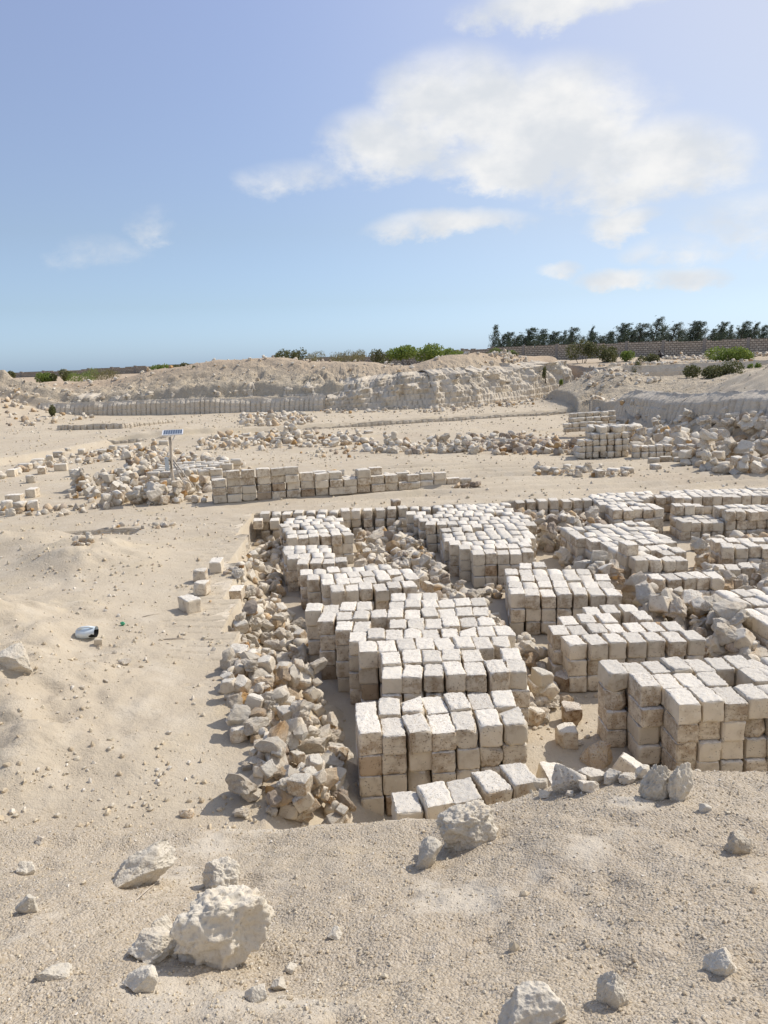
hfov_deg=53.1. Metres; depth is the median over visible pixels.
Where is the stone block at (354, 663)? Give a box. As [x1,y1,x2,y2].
[349,654,358,671]
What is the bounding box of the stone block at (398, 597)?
[391,593,405,604]
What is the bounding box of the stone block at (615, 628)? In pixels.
[603,624,625,635]
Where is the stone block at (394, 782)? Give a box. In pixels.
[382,772,406,794]
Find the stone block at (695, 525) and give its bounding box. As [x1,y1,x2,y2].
[689,519,700,531]
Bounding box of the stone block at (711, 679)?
[695,672,727,687]
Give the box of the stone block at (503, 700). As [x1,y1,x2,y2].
[491,690,515,713]
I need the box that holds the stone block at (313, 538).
[308,533,319,545]
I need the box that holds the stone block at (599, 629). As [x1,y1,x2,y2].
[586,623,608,636]
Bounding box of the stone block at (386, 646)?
[377,640,396,667]
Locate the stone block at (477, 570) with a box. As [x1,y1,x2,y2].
[471,563,484,575]
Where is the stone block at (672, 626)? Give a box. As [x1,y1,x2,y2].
[660,621,683,632]
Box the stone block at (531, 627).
[524,619,540,634]
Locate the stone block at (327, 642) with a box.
[320,633,335,649]
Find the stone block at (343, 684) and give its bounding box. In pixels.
[337,677,349,691]
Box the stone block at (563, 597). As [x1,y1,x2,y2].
[554,587,571,607]
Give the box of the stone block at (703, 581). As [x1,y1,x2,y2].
[686,571,709,589]
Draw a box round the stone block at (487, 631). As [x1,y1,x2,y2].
[476,626,495,640]
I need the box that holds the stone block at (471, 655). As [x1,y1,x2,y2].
[460,649,483,666]
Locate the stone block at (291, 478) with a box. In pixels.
[285,474,298,482]
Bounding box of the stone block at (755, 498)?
[748,493,761,504]
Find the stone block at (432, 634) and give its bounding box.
[421,629,439,638]
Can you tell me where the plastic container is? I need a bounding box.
[75,626,98,638]
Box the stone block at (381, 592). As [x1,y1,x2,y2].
[372,583,388,601]
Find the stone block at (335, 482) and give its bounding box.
[329,479,342,486]
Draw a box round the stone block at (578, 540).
[571,534,585,547]
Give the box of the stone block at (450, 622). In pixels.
[441,616,460,631]
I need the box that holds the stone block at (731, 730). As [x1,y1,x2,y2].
[719,721,745,740]
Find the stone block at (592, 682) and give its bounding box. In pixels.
[586,674,598,690]
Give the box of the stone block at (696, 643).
[679,630,705,654]
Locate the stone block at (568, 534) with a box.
[565,530,579,542]
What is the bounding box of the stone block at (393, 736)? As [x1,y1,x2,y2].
[380,717,406,754]
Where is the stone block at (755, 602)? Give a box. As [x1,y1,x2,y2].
[742,597,767,608]
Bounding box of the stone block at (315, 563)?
[310,558,322,571]
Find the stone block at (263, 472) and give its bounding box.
[256,467,269,476]
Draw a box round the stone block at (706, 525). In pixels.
[697,519,712,531]
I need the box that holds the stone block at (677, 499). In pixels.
[670,495,683,503]
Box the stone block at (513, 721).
[498,707,527,745]
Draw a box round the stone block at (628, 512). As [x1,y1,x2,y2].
[621,507,633,518]
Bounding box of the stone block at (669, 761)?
[661,747,695,770]
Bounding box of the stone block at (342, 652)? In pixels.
[336,645,348,660]
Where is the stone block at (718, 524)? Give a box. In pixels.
[708,519,723,530]
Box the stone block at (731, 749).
[718,738,742,759]
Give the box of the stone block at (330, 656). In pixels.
[319,648,336,665]
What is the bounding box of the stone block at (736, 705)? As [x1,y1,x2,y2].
[711,686,748,721]
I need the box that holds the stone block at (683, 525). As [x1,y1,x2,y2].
[676,518,691,531]
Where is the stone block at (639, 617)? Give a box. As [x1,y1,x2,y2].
[629,610,652,623]
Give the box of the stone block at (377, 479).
[371,475,383,483]
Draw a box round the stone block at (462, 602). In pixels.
[453,598,471,607]
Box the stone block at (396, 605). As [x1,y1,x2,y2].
[389,602,404,618]
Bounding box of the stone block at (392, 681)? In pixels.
[382,666,402,693]
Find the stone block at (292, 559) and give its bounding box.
[287,554,298,570]
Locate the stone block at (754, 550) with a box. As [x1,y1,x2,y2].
[741,542,760,557]
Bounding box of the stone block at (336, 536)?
[330,531,341,545]
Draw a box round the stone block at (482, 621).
[477,616,495,626]
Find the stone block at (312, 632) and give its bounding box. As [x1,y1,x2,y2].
[307,626,319,639]
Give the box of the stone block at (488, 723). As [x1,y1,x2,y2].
[474,709,502,746]
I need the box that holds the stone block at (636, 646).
[621,632,646,657]
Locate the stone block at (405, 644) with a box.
[396,638,415,662]
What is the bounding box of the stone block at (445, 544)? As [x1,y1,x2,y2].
[443,537,454,550]
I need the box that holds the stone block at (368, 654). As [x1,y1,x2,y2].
[358,641,377,668]
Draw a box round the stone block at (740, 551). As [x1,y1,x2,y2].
[733,544,747,558]
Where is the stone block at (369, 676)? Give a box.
[359,667,378,683]
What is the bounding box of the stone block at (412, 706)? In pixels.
[400,696,424,715]
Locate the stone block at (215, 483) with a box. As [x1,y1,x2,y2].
[211,479,225,487]
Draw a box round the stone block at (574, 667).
[562,654,586,675]
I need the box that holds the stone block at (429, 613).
[421,607,438,624]
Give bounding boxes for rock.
[0,643,32,673]
[15,894,37,913]
[16,861,35,875]
[34,962,72,981]
[35,836,44,845]
[112,839,177,887]
[118,658,131,664]
[121,964,157,993]
[127,927,176,964]
[151,914,172,930]
[170,884,274,969]
[179,808,193,818]
[202,856,240,888]
[244,983,266,1002]
[270,976,285,989]
[284,962,296,974]
[327,925,341,939]
[416,836,442,869]
[435,799,498,852]
[497,981,566,1023]
[533,778,547,790]
[539,789,549,797]
[551,763,586,793]
[565,790,573,796]
[577,767,603,782]
[577,780,598,792]
[580,740,612,768]
[596,971,628,1008]
[603,768,622,784]
[618,772,637,784]
[635,764,649,778]
[638,764,669,799]
[667,762,693,800]
[699,803,711,811]
[702,947,737,975]
[723,829,750,853]
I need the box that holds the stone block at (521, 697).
[510,685,529,707]
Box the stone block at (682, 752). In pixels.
[661,727,696,761]
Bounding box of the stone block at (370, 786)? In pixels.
[358,763,382,796]
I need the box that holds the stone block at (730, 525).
[719,518,735,529]
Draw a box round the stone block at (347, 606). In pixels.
[339,602,356,616]
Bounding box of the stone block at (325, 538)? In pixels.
[319,533,331,544]
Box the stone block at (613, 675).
[597,660,628,691]
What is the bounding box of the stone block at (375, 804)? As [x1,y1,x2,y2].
[358,781,383,815]
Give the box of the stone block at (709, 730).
[698,720,720,739]
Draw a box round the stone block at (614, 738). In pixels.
[597,716,626,747]
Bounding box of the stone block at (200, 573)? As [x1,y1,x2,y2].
[193,568,207,581]
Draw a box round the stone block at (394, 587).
[386,581,401,599]
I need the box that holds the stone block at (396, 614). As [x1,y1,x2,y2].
[387,609,402,629]
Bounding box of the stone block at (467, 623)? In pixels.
[459,617,477,633]
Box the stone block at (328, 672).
[321,665,337,679]
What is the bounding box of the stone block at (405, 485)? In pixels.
[398,481,411,489]
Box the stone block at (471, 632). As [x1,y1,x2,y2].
[458,627,477,637]
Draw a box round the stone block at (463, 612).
[455,607,472,618]
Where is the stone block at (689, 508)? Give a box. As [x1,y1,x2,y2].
[681,503,694,514]
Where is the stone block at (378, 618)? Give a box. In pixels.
[370,609,387,629]
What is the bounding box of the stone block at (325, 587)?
[320,578,334,597]
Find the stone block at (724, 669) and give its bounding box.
[703,657,734,686]
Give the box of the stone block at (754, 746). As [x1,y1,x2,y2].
[743,735,766,757]
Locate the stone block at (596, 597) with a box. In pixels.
[586,588,605,607]
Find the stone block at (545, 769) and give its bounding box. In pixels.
[536,761,561,786]
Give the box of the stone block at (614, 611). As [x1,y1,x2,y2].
[599,605,620,624]
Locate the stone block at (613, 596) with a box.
[601,588,621,608]
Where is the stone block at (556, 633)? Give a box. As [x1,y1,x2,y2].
[547,625,569,649]
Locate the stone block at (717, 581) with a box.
[702,571,724,589]
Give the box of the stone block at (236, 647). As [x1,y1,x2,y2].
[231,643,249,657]
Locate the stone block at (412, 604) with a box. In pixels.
[404,599,420,610]
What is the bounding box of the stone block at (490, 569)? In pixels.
[484,564,496,575]
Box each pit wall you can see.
[211,512,257,643]
[254,494,660,537]
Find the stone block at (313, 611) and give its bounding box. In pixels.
[305,603,322,625]
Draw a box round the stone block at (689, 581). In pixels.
[673,572,696,589]
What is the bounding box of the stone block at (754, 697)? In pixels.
[733,683,767,718]
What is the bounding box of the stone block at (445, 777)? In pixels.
[430,770,455,782]
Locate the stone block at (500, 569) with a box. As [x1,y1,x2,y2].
[497,564,510,575]
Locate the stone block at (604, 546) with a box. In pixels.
[600,542,617,551]
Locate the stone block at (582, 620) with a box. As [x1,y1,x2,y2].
[576,613,596,630]
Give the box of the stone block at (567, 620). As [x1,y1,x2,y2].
[557,616,578,625]
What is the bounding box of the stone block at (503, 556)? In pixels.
[495,550,509,564]
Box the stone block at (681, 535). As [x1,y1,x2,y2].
[675,529,690,540]
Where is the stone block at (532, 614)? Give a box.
[525,607,540,620]
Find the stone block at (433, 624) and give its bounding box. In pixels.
[424,619,442,637]
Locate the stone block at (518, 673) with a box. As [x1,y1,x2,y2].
[506,659,526,688]
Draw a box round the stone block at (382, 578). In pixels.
[376,574,390,584]
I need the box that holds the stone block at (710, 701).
[688,686,723,721]
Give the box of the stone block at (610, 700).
[597,681,625,710]
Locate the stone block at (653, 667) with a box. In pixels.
[640,661,671,674]
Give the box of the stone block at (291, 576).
[286,569,297,581]
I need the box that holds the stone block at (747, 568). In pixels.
[737,562,754,579]
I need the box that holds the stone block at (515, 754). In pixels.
[502,739,526,764]
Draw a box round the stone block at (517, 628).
[509,617,523,634]
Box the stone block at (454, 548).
[448,540,460,555]
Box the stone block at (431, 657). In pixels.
[422,650,441,672]
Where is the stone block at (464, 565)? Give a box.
[459,558,470,570]
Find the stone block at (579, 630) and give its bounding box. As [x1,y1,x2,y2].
[565,625,587,637]
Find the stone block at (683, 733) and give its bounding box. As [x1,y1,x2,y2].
[664,710,698,743]
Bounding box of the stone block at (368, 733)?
[356,714,381,755]
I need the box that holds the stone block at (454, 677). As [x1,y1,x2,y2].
[442,661,465,692]
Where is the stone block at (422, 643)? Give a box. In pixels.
[415,637,434,656]
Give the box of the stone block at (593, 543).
[586,537,601,551]
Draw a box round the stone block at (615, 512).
[609,507,622,518]
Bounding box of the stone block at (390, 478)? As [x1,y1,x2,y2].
[384,474,397,482]
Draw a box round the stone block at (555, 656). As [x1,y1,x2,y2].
[548,642,562,664]
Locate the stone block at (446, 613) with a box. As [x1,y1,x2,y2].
[437,609,455,618]
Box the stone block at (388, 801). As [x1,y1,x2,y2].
[383,793,391,815]
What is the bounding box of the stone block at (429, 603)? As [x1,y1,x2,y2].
[421,599,438,609]
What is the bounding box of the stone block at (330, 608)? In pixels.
[323,605,338,611]
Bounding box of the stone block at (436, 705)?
[422,696,449,717]
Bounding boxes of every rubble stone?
[5,508,15,516]
[15,507,24,513]
[61,508,71,514]
[69,469,79,477]
[73,503,79,510]
[75,474,85,483]
[78,468,84,476]
[83,486,92,496]
[86,532,94,539]
[93,471,99,481]
[99,494,112,505]
[102,474,113,482]
[103,456,112,461]
[109,481,120,490]
[112,490,122,498]
[119,476,130,484]
[125,489,136,500]
[133,490,141,497]
[146,488,162,500]
[147,483,165,490]
[158,495,169,504]
[168,491,183,498]
[169,470,178,477]
[171,480,182,486]
[173,487,181,495]
[181,480,191,492]
[199,476,209,483]
[220,658,238,669]
[220,671,233,679]
[220,677,235,693]
[222,647,235,661]
[225,773,256,794]
[226,693,242,708]
[227,704,250,725]
[230,724,248,742]
[231,566,244,579]
[232,808,249,817]
[233,619,248,633]
[234,663,245,674]
[234,674,251,693]
[235,612,245,620]
[240,652,259,659]
[240,788,261,801]
[241,658,257,671]
[242,599,257,614]
[242,761,252,770]
[243,717,268,735]
[244,693,263,709]
[245,585,255,597]
[245,615,252,626]
[246,633,259,646]
[247,568,255,580]
[248,668,268,679]
[248,747,257,755]
[248,756,257,764]
[248,774,263,787]
[249,707,266,717]
[250,733,260,742]
[252,617,263,629]
[253,766,263,777]
[254,676,272,690]
[254,683,264,693]
[255,736,286,753]
[257,655,275,672]
[259,551,268,557]
[259,632,271,643]
[259,759,277,781]
[261,618,274,629]
[261,691,273,700]
[263,639,287,651]
[263,700,275,708]
[264,565,275,574]
[265,603,275,615]
[265,787,292,808]
[265,805,277,816]
[267,720,288,741]
[267,790,281,806]
[268,579,279,590]
[269,618,285,630]
[270,549,281,556]
[270,558,279,564]
[271,612,288,619]
[271,689,287,705]
[271,747,285,757]
[272,767,285,779]
[273,627,286,639]
[274,666,290,684]
[275,602,287,612]
[275,661,292,670]
[276,584,283,592]
[276,651,290,663]
[276,705,291,720]
[276,777,288,792]
[278,803,298,819]
[284,764,299,776]
[285,731,298,749]
[286,773,312,796]
[287,664,300,687]
[287,687,301,699]
[288,717,304,733]
[290,617,305,627]
[290,624,300,632]
[290,647,298,652]
[290,699,314,721]
[290,750,305,763]
[292,792,314,813]
[293,629,306,638]
[293,658,303,671]
[293,724,307,740]
[294,812,313,823]
[296,643,306,657]
[296,671,311,689]
[297,738,325,754]
[299,766,319,791]
[302,662,314,679]
[302,685,320,701]
[302,797,320,815]
[305,729,320,738]
[305,753,322,770]
[308,657,327,674]
[311,678,322,686]
[311,704,325,716]
[311,782,325,798]
[312,769,326,785]
[319,724,332,743]
[321,752,342,768]
[321,812,345,823]
[324,767,338,792]
[325,742,353,759]
[325,745,348,759]
[326,712,337,726]
[327,440,339,446]
[329,734,338,742]
[331,729,344,741]
[332,789,347,797]
[334,810,352,823]
[335,803,348,816]
[336,792,355,811]
[337,766,346,785]
[343,775,348,789]
[353,558,367,567]
[362,547,370,557]
[367,534,381,542]
[371,544,384,555]
[372,528,383,536]
[374,554,383,564]
[384,531,393,541]
[386,540,399,553]
[390,547,400,555]
[391,445,399,453]
[397,559,409,568]
[402,550,412,560]
[408,539,420,546]
[412,564,426,569]
[418,554,430,566]
[420,581,433,592]
[429,562,446,569]
[430,574,441,582]
[437,443,446,453]
[439,576,450,583]
[440,434,449,440]
[446,588,455,595]
[454,445,465,452]
[456,580,466,584]
[465,441,472,448]
[467,588,480,597]
[469,446,479,454]
[469,481,480,486]
[477,588,489,597]
[492,617,500,623]
[493,592,502,598]
[500,437,507,443]
[509,442,518,449]
[515,445,527,452]
[519,640,538,655]
[523,651,538,660]
[525,655,536,670]
[528,706,544,726]
[530,667,553,687]
[534,692,559,708]
[538,646,548,657]
[539,535,554,546]
[539,683,559,699]
[543,711,549,722]
[546,515,561,523]
[547,521,556,533]
[555,547,570,561]
[559,693,573,704]
[570,436,578,444]
[570,516,578,523]
[572,556,583,563]
[573,560,590,571]
[584,462,592,470]
[584,506,598,517]
[587,563,599,577]
[590,550,612,563]
[597,563,614,577]
[609,559,618,573]
[610,567,623,573]
[610,573,624,589]
[621,573,635,591]
[625,571,646,586]
[635,427,646,434]
[635,580,654,599]
[637,594,648,604]
[638,602,661,618]
[649,595,671,613]
[652,424,661,432]
[655,433,667,442]
[656,440,668,443]
[661,587,672,599]
[663,597,686,621]
[671,425,680,432]
[673,436,690,444]
[673,616,686,630]
[678,450,691,457]
[680,458,690,465]
[680,589,702,614]
[686,410,694,418]
[686,445,696,456]
[688,616,707,630]
[689,596,707,615]
[691,536,707,548]
[695,553,710,565]
[696,627,706,636]
[697,439,714,449]
[699,415,711,423]
[699,428,716,440]
[700,448,711,460]
[700,600,713,611]
[703,593,728,603]
[704,457,722,470]
[705,611,718,629]
[705,635,728,657]
[712,451,724,459]
[712,621,737,645]
[713,600,746,619]
[714,617,729,626]
[715,419,732,429]
[716,430,729,440]
[716,444,730,455]
[719,406,728,412]
[721,437,736,451]
[723,570,736,580]
[723,578,733,590]
[728,609,749,625]
[729,468,746,474]
[730,456,741,465]
[733,440,752,454]
[733,628,755,648]
[734,434,747,441]
[736,460,748,472]
[737,417,757,431]
[737,574,748,585]
[737,585,751,589]
[739,653,754,659]
[740,455,749,461]
[743,451,759,461]
[748,460,767,473]
[751,644,767,657]
[753,420,764,430]
[754,441,767,456]
[759,562,767,572]
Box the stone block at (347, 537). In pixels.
[340,532,353,543]
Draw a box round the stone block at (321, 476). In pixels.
[313,472,328,480]
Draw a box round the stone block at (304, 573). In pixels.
[300,569,312,586]
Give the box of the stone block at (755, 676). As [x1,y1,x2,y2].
[736,667,767,685]
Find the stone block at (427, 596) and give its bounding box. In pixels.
[422,593,437,600]
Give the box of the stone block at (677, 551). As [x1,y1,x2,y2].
[667,547,686,558]
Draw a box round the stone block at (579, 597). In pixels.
[571,587,587,607]
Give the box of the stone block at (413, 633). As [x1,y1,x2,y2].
[403,628,421,641]
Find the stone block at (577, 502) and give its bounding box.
[569,498,582,507]
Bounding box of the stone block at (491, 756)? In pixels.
[477,740,502,766]
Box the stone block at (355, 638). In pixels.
[349,632,366,655]
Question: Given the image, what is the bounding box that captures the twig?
[127,880,159,906]
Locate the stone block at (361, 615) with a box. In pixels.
[352,609,369,627]
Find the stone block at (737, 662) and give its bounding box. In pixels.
[723,655,754,685]
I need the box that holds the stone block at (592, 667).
[586,658,600,674]
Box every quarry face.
[38,395,325,414]
[66,361,553,402]
[325,361,573,410]
[601,360,767,376]
[612,389,767,424]
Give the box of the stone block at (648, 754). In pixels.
[628,731,660,764]
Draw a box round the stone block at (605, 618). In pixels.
[595,613,618,623]
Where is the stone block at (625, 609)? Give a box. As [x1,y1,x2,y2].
[618,604,637,622]
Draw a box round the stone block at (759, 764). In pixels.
[741,756,766,771]
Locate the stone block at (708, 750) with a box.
[696,739,721,761]
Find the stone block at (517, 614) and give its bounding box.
[509,604,524,621]
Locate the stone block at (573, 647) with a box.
[560,635,586,659]
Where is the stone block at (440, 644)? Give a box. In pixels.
[433,637,454,655]
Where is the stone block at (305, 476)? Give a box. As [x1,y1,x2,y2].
[299,471,312,480]
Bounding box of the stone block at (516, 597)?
[508,587,524,607]
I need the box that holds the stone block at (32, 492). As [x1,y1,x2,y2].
[25,487,39,497]
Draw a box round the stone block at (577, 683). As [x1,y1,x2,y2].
[562,667,586,691]
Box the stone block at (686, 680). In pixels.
[672,673,705,689]
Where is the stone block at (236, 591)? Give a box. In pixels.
[229,585,244,601]
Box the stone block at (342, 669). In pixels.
[336,660,349,676]
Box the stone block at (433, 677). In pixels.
[424,664,443,691]
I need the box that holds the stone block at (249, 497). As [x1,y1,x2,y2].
[241,493,255,500]
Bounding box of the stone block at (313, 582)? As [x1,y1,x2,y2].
[307,574,319,591]
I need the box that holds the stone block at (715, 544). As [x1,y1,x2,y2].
[710,538,726,551]
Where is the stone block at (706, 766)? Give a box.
[695,759,718,771]
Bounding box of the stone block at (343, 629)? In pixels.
[335,621,352,644]
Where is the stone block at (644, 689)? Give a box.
[628,672,660,706]
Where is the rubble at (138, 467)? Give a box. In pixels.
[0,349,767,816]
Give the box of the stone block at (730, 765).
[719,759,742,771]
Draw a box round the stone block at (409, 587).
[400,580,416,597]
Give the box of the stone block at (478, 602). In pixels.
[470,597,487,607]
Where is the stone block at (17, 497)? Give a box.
[5,493,24,501]
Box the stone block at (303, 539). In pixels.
[298,534,308,545]
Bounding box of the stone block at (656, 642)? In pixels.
[639,632,665,656]
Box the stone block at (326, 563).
[322,558,335,569]
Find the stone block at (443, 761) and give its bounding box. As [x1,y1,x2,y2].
[431,750,455,772]
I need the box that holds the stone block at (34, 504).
[26,500,38,510]
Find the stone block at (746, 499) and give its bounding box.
[737,493,750,504]
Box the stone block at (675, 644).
[660,631,686,656]
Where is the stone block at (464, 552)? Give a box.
[458,544,470,559]
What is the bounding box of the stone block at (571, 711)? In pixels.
[561,700,582,725]
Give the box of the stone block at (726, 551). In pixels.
[719,543,734,559]
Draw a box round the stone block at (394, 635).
[385,629,402,644]
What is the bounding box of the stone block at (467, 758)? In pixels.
[455,743,479,768]
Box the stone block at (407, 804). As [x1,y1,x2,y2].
[391,791,423,819]
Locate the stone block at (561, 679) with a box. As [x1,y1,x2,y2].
[553,670,568,691]
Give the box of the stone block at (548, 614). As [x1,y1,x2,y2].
[540,605,555,621]
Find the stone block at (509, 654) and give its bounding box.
[500,648,521,664]
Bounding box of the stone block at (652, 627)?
[640,622,665,634]
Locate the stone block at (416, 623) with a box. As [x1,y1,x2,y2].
[407,618,424,630]
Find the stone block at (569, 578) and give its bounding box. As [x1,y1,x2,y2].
[563,574,580,583]
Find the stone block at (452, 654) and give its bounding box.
[441,648,460,662]
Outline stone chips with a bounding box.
[0,366,767,828]
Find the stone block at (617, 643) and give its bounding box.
[601,633,626,658]
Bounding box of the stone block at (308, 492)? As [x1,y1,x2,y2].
[300,488,314,496]
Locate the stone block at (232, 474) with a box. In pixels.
[226,470,239,478]
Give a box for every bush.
[7,370,15,377]
[34,372,54,382]
[48,405,55,416]
[49,368,71,380]
[62,368,98,381]
[91,368,119,379]
[150,363,168,369]
[173,362,188,367]
[273,348,291,358]
[290,347,307,359]
[305,350,348,361]
[326,348,366,361]
[368,349,391,363]
[385,343,445,365]
[426,347,463,360]
[485,348,518,354]
[542,366,546,382]
[564,339,598,362]
[596,344,618,361]
[620,350,634,360]
[630,361,641,372]
[636,353,659,362]
[682,360,744,378]
[704,346,754,361]
[746,362,761,367]
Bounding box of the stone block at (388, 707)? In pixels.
[378,697,400,722]
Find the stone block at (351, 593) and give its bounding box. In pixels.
[345,584,358,601]
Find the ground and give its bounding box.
[0,352,767,1023]
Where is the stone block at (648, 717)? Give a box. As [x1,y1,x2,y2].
[628,694,663,727]
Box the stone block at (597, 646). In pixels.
[581,633,607,660]
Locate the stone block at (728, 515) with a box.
[722,508,735,521]
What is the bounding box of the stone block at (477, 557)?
[470,550,484,565]
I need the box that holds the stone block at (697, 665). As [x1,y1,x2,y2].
[683,659,715,675]
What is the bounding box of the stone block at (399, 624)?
[389,619,406,633]
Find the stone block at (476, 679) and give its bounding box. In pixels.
[463,662,486,691]
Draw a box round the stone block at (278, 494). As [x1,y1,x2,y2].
[271,491,285,498]
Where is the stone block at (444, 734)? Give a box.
[426,713,456,751]
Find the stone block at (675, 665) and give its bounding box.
[660,656,692,674]
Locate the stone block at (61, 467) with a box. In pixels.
[54,463,67,470]
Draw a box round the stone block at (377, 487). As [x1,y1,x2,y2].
[371,484,384,491]
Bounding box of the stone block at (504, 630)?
[493,625,515,647]
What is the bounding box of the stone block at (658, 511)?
[649,505,663,517]
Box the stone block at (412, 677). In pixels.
[402,664,423,693]
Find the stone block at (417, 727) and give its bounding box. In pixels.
[401,713,431,753]
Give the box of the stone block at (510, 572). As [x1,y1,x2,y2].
[504,569,518,584]
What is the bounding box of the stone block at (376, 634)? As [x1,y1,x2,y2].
[367,628,384,642]
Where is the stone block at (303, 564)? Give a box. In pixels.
[297,558,309,575]
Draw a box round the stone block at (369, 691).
[361,677,378,699]
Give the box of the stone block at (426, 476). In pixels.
[419,472,431,479]
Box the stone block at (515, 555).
[508,549,521,563]
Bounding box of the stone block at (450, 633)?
[441,628,458,642]
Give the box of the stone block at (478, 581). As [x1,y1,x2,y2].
[471,573,484,587]
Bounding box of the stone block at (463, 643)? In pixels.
[453,636,474,650]
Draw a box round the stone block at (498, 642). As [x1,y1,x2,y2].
[491,636,510,659]
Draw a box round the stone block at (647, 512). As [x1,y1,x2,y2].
[640,507,652,518]
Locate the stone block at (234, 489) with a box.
[227,486,241,493]
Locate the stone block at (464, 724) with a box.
[450,710,477,748]
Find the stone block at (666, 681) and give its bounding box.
[651,674,682,705]
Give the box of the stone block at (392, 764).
[381,750,406,774]
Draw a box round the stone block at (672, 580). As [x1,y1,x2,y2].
[660,573,681,588]
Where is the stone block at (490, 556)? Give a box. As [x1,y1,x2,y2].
[483,549,496,563]
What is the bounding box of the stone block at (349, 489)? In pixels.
[343,486,356,493]
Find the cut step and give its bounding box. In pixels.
[71,527,140,534]
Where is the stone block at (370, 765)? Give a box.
[357,741,381,775]
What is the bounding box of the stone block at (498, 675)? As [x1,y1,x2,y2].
[483,659,509,690]
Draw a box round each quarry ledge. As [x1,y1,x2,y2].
[57,418,175,429]
[108,411,572,443]
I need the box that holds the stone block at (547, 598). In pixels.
[539,589,555,607]
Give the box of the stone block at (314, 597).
[307,589,320,602]
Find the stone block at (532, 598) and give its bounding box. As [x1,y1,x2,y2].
[524,588,539,608]
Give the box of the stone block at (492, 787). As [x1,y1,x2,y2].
[471,770,512,804]
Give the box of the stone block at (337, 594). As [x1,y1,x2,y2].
[330,584,345,604]
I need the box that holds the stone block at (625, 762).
[611,752,649,772]
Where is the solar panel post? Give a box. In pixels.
[162,429,198,492]
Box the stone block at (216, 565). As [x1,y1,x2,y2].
[209,557,223,573]
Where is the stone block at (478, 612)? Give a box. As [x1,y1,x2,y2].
[472,607,488,620]
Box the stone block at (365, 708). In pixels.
[355,701,376,719]
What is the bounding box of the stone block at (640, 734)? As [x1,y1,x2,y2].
[627,712,659,744]
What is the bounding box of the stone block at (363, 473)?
[356,469,370,477]
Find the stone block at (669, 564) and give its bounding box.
[660,556,675,571]
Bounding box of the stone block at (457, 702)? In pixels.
[443,692,471,715]
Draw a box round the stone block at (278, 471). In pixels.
[270,467,284,475]
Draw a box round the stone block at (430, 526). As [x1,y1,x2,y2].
[425,521,435,533]
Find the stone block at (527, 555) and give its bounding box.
[520,548,533,562]
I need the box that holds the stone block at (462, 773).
[455,759,478,779]
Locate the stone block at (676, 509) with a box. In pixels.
[670,503,683,515]
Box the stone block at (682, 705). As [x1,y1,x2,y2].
[664,688,700,723]
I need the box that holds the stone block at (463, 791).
[445,777,481,804]
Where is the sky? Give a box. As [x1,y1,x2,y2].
[0,0,767,372]
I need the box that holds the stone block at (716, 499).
[708,494,721,504]
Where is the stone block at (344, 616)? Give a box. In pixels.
[336,611,352,624]
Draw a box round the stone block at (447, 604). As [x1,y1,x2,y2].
[437,599,454,610]
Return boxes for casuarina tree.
[488,324,500,347]
[498,333,511,346]
[502,331,516,346]
[506,335,522,346]
[512,327,543,345]
[533,328,550,346]
[543,331,562,344]
[559,330,568,344]
[563,327,582,343]
[581,332,603,342]
[586,326,596,342]
[597,335,609,343]
[603,331,616,343]
[605,330,614,342]
[608,322,642,343]
[625,327,644,341]
[628,322,656,341]
[641,315,671,341]
[658,321,690,341]
[677,320,704,340]
[689,321,710,340]
[707,329,718,339]
[712,321,734,340]
[727,324,734,338]
[732,321,756,338]
[748,321,763,338]
[753,325,767,338]
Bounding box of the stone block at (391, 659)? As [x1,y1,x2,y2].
[380,652,401,672]
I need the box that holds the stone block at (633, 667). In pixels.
[621,662,649,688]
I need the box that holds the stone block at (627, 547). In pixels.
[618,540,638,555]
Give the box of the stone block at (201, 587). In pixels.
[193,580,210,595]
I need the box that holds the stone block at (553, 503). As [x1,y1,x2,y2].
[548,498,558,508]
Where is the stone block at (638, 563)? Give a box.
[628,555,648,572]
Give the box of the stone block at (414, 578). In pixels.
[403,573,419,588]
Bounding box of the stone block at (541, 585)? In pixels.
[537,581,552,589]
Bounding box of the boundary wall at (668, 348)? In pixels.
[15,337,767,377]
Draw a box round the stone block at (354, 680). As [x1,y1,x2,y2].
[349,671,360,688]
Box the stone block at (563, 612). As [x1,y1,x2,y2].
[556,606,571,617]
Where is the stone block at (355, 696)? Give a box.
[350,688,360,704]
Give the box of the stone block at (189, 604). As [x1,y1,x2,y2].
[178,594,200,614]
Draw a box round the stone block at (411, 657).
[402,649,421,669]
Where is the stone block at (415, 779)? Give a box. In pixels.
[406,760,430,792]
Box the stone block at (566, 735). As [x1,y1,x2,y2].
[555,722,577,749]
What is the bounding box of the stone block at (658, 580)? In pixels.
[646,573,665,592]
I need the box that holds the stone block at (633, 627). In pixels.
[622,622,645,632]
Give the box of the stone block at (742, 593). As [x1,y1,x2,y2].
[730,589,756,598]
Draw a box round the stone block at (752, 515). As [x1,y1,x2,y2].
[743,509,758,520]
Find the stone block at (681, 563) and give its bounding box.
[669,556,687,570]
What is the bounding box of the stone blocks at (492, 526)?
[0,410,767,790]
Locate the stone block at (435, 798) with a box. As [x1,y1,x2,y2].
[416,781,454,818]
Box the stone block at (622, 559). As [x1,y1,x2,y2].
[617,552,636,566]
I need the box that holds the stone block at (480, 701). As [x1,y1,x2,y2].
[467,693,494,718]
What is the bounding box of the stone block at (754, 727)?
[744,718,764,736]
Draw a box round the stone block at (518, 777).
[499,763,536,798]
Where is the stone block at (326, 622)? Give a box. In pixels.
[317,612,336,634]
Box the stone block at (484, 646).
[471,637,493,660]
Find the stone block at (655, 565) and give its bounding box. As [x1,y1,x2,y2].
[643,555,662,572]
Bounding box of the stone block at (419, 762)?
[406,745,431,771]

